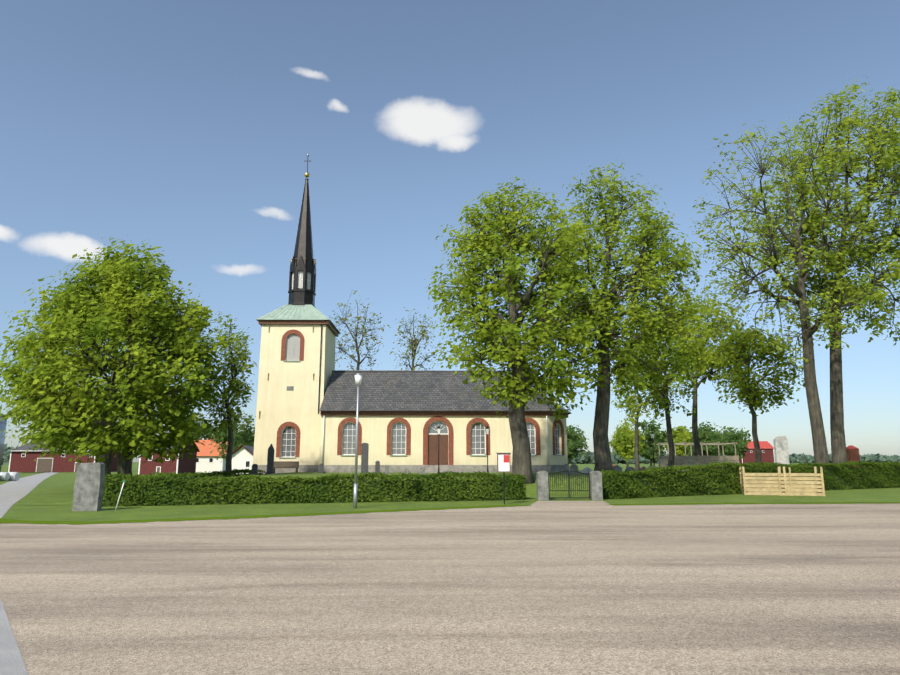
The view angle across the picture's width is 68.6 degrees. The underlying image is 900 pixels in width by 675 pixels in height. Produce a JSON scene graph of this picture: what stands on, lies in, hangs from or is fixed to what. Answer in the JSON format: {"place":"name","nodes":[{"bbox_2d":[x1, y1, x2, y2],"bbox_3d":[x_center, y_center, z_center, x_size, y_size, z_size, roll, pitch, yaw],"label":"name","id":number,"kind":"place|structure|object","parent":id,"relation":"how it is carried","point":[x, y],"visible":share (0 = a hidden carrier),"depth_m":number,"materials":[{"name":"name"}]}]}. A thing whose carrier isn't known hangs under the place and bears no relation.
{"place":"outdoors","nodes":[
{"label":"outdoors","id":0,"kind":"place"},
{"bbox_2d":[0,472,57,674],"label":"farm road","id":1,"kind":"structure","parent":0,"point":[11,659],"depth_m":7.27,"materials":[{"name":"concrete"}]},
{"bbox_2d":[288,158,315,307],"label":"church spire","id":2,"kind":"structure","parent":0,"point":[302,281],"depth_m":55.89,"materials":[{"name":"metal"}]},
{"bbox_2d":[25,468,624,505],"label":"churchyard lawn","id":3,"kind":"structure","parent":0,"point":[531,491],"depth_m":35.83,"materials":[{"name":"green plant"}]},
{"bbox_2d":[189,311,257,474],"bbox_3d":[-14.803,3.769,42.486,4.673,11.312,4.819,0,-11,-1],"label":"slim tree","id":4,"kind":"object","parent":3,"relation":"on","point":[237,381],"depth_m":42.48,"materials":[{"name":"green plant"}]},
{"bbox_2d":[274,461,298,471],"bbox_3d":[-12.374,9.780,49.670,1.900,0.900,0.480,0,-11,-1],"label":"bench","id":5,"kind":"object","parent":3,"relation":"on","point":[286,464],"visible":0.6,"depth_m":49.88,"materials":[{"name":"brown wood"}]},
{"bbox_2d":[255,304,570,473],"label":"church","id":6,"kind":"structure","parent":3,"relation":"on","point":[437,394],"depth_m":50.33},
{"bbox_2d":[436,426,440,473],"bbox_3d":[-0.719,7.193,42.293,0.325,3.088,0.325,0,-11,-1],"label":"lamp post","id":7,"kind":"object","parent":3,"relation":"on","point":[438,428],"visible":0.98,"depth_m":42.36,"materials":[{"name":"black metal"}]},
{"bbox_2d":[252,443,717,474],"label":"gravestones","id":8,"kind":"object","parent":3,"relation":"on","point":[364,459],"visible":0.48,"depth_m":43.77,"materials":[{"name":"stone"}]},
{"bbox_2d":[485,426,489,472],"bbox_3d":[2.406,7.201,42.336,0.325,3.088,0.325,0,-11,-1],"label":"lamp post","id":9,"kind":"object","parent":3,"relation":"on","point":[487,428],"visible":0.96,"depth_m":42.41,"materials":[{"name":"black metal"}]},
{"bbox_2d":[424,175,619,483],"bbox_3d":[4.085,-0.887,37.037,11.127,18.136,10.798,0,-11,-1],"label":"tree","id":10,"kind":"object","parent":3,"relation":"on","point":[531,333],"depth_m":36.10,"materials":[{"name":"green plant"}]},
{"bbox_2d":[527,158,718,471],"bbox_3d":[10.574,-1.347,42.088,11.220,20.443,11.549,0,-11,-1],"label":"tree","id":11,"kind":"object","parent":3,"relation":"on","point":[639,319],"depth_m":40.72,"materials":[{"name":"green plant"}]},
{"bbox_2d":[610,330,676,470],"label":"tree","id":12,"kind":"object","parent":3,"relation":"on","point":[630,408],"depth_m":65.59,"materials":[{"name":"green plant"}]},
{"bbox_2d":[650,432,654,465],"bbox_3d":[17.657,9.969,57.297,0.339,3.509,0.339,0,-11,-1],"label":"lamp post","id":13,"kind":"object","parent":3,"relation":"on","point":[652,435],"visible":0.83,"depth_m":57.41,"materials":[{"name":"black metal"}]},
{"bbox_2d":[624,283,718,471],"bbox_3d":[17.871,3.257,54.513,8.291,16.272,8.904,0,-11,-1],"label":"tree","id":14,"kind":"object","parent":3,"relation":"on","point":[688,360],"depth_m":53.33,"materials":[{"name":"green plant"}]},
{"bbox_2d":[655,275,757,460],"bbox_3d":[24.460,3.464,62.265,9.138,19.066,9.420,0,-11,-1],"label":"tree","id":15,"kind":"object","parent":3,"relation":"on","point":[716,311],"depth_m":61.58,"materials":[{"name":"green plant"}]},
{"bbox_2d":[773,436,789,463],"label":"stone slab","id":16,"kind":"structure","parent":3,"relation":"on","point":[781,452],"depth_m":51.55,"materials":[{"name":"grey stone"}]},
{"bbox_2d":[329,290,389,369],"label":"tree","id":17,"kind":"object","parent":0,"point":[353,321],"depth_m":79.01,"materials":[{"name":"plant"}]},
{"bbox_2d":[253,324,567,464],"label":"church walls","id":18,"kind":"structure","parent":0,"point":[278,404],"depth_m":51.21,"materials":[{"name":"beige paint"}]},
{"bbox_2d":[390,307,442,369],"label":"tree","id":19,"kind":"object","parent":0,"point":[413,347],"depth_m":78.54,"materials":[{"name":"plant"}]},
{"bbox_2d":[0,462,899,521],"bbox_3d":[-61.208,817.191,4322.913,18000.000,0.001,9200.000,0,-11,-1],"label":"ground","id":20,"kind":"structure","parent":0,"point":[58,487],"depth_m":27.56,"materials":[{"name":"green plant"}]},
{"bbox_2d":[0,413,6,471],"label":"grain silo","id":21,"kind":"object","parent":20,"relation":"on","point":[3,424],"visible":0.9,"depth_m":101.33,"materials":[{"name":"metal"}]},
{"bbox_2d":[0,472,19,480],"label":"hay bales","id":22,"kind":"object","parent":20,"relation":"on","point":[9,476],"visible":1,"depth_m":60.05,"materials":[{"name":"white plastic"}]},
{"bbox_2d":[8,440,132,471],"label":"red barn","id":23,"kind":"structure","parent":20,"relation":"on","point":[20,461],"depth_m":112.02,"materials":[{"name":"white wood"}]},
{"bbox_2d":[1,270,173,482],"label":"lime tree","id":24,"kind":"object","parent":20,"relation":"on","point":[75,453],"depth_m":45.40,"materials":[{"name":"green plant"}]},
{"bbox_2d":[72,462,104,510],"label":"stone slab","id":25,"kind":"structure","parent":20,"relation":"on","point":[89,487],"depth_m":23.45,"materials":[{"name":"stone"}]},
{"bbox_2d":[0,235,233,475],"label":"lime tree","id":26,"kind":"object","parent":20,"relation":"on","point":[124,271],"depth_m":34.61,"materials":[{"name":"green plant"}]},
{"bbox_2d":[115,480,125,510],"bbox_3d":[-11.676,5.621,23.347,0.330,1.122,0.059,-2,-11,10],"label":"marker post","id":27,"kind":"object","parent":20,"relation":"on","point":[123,481],"visible":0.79,"depth_m":23.36,"materials":[{"name":"white paint"}]},
{"bbox_2d":[138,438,199,474],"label":"red cottage","id":28,"kind":"structure","parent":20,"relation":"on","point":[176,465],"depth_m":89.81,"materials":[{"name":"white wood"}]},
{"bbox_2d":[119,468,264,482],"bbox_3d":[-14.160,8.867,41.017,1.526,1.381,29.403,1,-11,-4],"label":"hedge","id":29,"kind":"object","parent":20,"relation":"on","point":[201,474],"depth_m":35.83,"materials":[{"name":"green plant"}]},
{"bbox_2d":[191,416,217,439],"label":"tree","id":30,"kind":"object","parent":20,"relation":"on","point":[202,435],"depth_m":117.72,"materials":[{"name":"green plant"}]},
{"bbox_2d":[194,440,227,472],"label":"white house","id":31,"kind":"structure","parent":20,"relation":"on","point":[206,461],"depth_m":102.68,"materials":[{"name":"white paint"}]},
{"bbox_2d":[209,411,255,464],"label":"tree","id":32,"kind":"object","parent":20,"relation":"on","point":[236,445],"depth_m":92.71,"materials":[{"name":"green plant"}]},
{"bbox_2d":[225,445,253,473],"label":"white outbuilding","id":33,"kind":"structure","parent":20,"relation":"on","point":[242,456],"depth_m":80.20,"materials":[{"name":"white paint"}]},
{"bbox_2d":[236,427,254,445],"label":"tree","id":34,"kind":"object","parent":20,"relation":"on","point":[249,435],"visible":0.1,"depth_m":135.97,"materials":[{"name":"green plant"}]},
{"bbox_2d":[0,504,530,524],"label":"verge grass","id":35,"kind":"structure","parent":20,"relation":"on","point":[2,520],"depth_m":20.49,"materials":[{"name":"green plant"}]},
{"bbox_2d":[102,471,526,506],"bbox_3d":[-5.214,6.500,28.440,18.012,1.472,1.494,3,-11,-15],"label":"hedge","id":36,"kind":"object","parent":20,"relation":"on","point":[451,476],"depth_m":27.89,"materials":[{"name":"green plant"}]},
{"bbox_2d":[353,373,362,507],"bbox_3d":[-3.554,3.895,25.183,0.340,5.088,0.340,0,-11,-1],"label":"street lamp","id":37,"kind":"object","parent":20,"relation":"on","point":[358,378],"visible":1,"depth_m":25.11,"materials":[{"name":"silver metal"}]},
{"bbox_2d":[0,501,899,674],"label":"gravel lot","id":38,"kind":"structure","parent":20,"relation":"on","point":[570,588],"depth_m":8.74,"materials":[{"name":"beige gravel"}]},
{"bbox_2d":[609,502,899,505],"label":"verge grass","id":39,"kind":"structure","parent":38,"relation":"on","point":[760,503],"depth_m":27.40,"materials":[{"name":"green plant"}]},
{"bbox_2d":[2,444,899,464],"bbox_3d":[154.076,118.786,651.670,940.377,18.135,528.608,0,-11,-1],"label":"distant trees","id":40,"kind":"object","parent":20,"relation":"on","point":[793,458],"visible":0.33,"depth_m":580.32,"materials":[{"name":"green plant"}]},
{"bbox_2d":[496,453,510,503],"bbox_3d":[2.234,5.817,27.270,0.600,2.082,0.150,0,-11,-1],"label":"notice board","id":41,"kind":"object","parent":20,"relation":"on","point":[503,463],"visible":1,"depth_m":27.32,"materials":[{"name":"white metal"}]},
{"bbox_2d":[536,471,602,499],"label":"gate posts","id":42,"kind":"object","parent":20,"relation":"on","point":[596,490],"visible":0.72,"depth_m":29.90,"materials":[{"name":"stone"}]},
{"bbox_2d":[548,471,589,497],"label":"iron gate","id":43,"kind":"structure","parent":42,"relation":"attached to","point":[573,490],"depth_m":30.15,"materials":[{"name":"black metal"}]},
{"bbox_2d":[567,424,589,464],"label":"tree","id":44,"kind":"object","parent":20,"relation":"on","point":[575,441],"depth_m":127.27,"materials":[{"name":"green plant"}]},
{"bbox_2d":[609,420,645,467],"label":"tree","id":45,"kind":"object","parent":20,"relation":"on","point":[625,449],"depth_m":137.38,"materials":[{"name":"green plant"}]},
{"bbox_2d":[633,418,673,465],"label":"tree","id":46,"kind":"object","parent":20,"relation":"on","point":[659,437],"depth_m":146.94,"materials":[{"name":"green plant"}]},
{"bbox_2d":[597,462,742,498],"bbox_3d":[11.506,7.281,33.782,10.353,1.867,1.446,7,-13,-32],"label":"hedge","id":47,"kind":"object","parent":20,"relation":"on","point":[659,471],"depth_m":33.27,"materials":[{"name":"green plant"}]},
{"bbox_2d":[661,426,693,460],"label":"tree","id":48,"kind":"object","parent":20,"relation":"on","point":[681,434],"depth_m":166.21,"materials":[{"name":"green plant"}]},
{"bbox_2d":[656,442,736,460],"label":"pergola","id":49,"kind":"object","parent":20,"relation":"on","point":[701,443],"visible":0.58,"depth_m":79.37,"materials":[{"name":"brown wood"}]},
{"bbox_2d":[658,455,738,471],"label":"stone wall","id":50,"kind":"structure","parent":20,"relation":"on","point":[688,463],"depth_m":59.21,"materials":[{"name":"grey stone"}]},
{"bbox_2d":[687,421,731,460],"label":"tree","id":51,"kind":"object","parent":20,"relation":"on","point":[706,432],"depth_m":156.73,"materials":[{"name":"green plant"}]},
{"bbox_2d":[713,426,751,460],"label":"tree","id":52,"kind":"object","parent":20,"relation":"on","point":[741,447],"depth_m":176.19,"materials":[{"name":"green plant"}]},
{"bbox_2d":[732,441,774,466],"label":"red barn","id":53,"kind":"structure","parent":20,"relation":"on","point":[767,450],"depth_m":227.95,"materials":[{"name":"red wood"}]},
{"bbox_2d":[708,325,804,467],"bbox_3d":[27.023,5.461,57.702,9.542,13.659,9.737,0,-11,-1],"label":"tree","id":54,"kind":"object","parent":20,"relation":"on","point":[741,384],"depth_m":57.26,"materials":[{"name":"green plant"}]},
{"bbox_2d":[739,466,824,495],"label":"timber bays","id":55,"kind":"object","parent":20,"relation":"on","point":[785,485],"visible":0.98,"depth_m":34.21,"materials":[{"name":"brown wood"}]},
{"bbox_2d":[689,105,899,466],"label":"tall tree","id":56,"kind":"object","parent":20,"relation":"on","point":[785,285],"depth_m":47.45,"materials":[{"name":"green plant"}]},
{"bbox_2d":[722,461,899,492],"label":"hedge","id":57,"kind":"object","parent":20,"relation":"on","point":[804,467],"depth_m":41.61,"materials":[{"name":"green plant"}]},
{"bbox_2d":[753,77,899,466],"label":"tall tree","id":58,"kind":"object","parent":20,"relation":"on","point":[856,123],"depth_m":49.40,"materials":[{"name":"green plant"}]},
{"bbox_2d":[846,445,859,466],"bbox_3d":[33.434,10.556,54.764,0.877,3.163,0.877,0,-11,-1],"label":"gravestone","id":59,"kind":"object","parent":20,"relation":"on","point":[853,454],"depth_m":54.57,"materials":[{"name":"red"}]},
{"bbox_2d":[0,0,899,461],"label":"sky","id":60,"kind":"structure","parent":0,"point":[189,129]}
]}

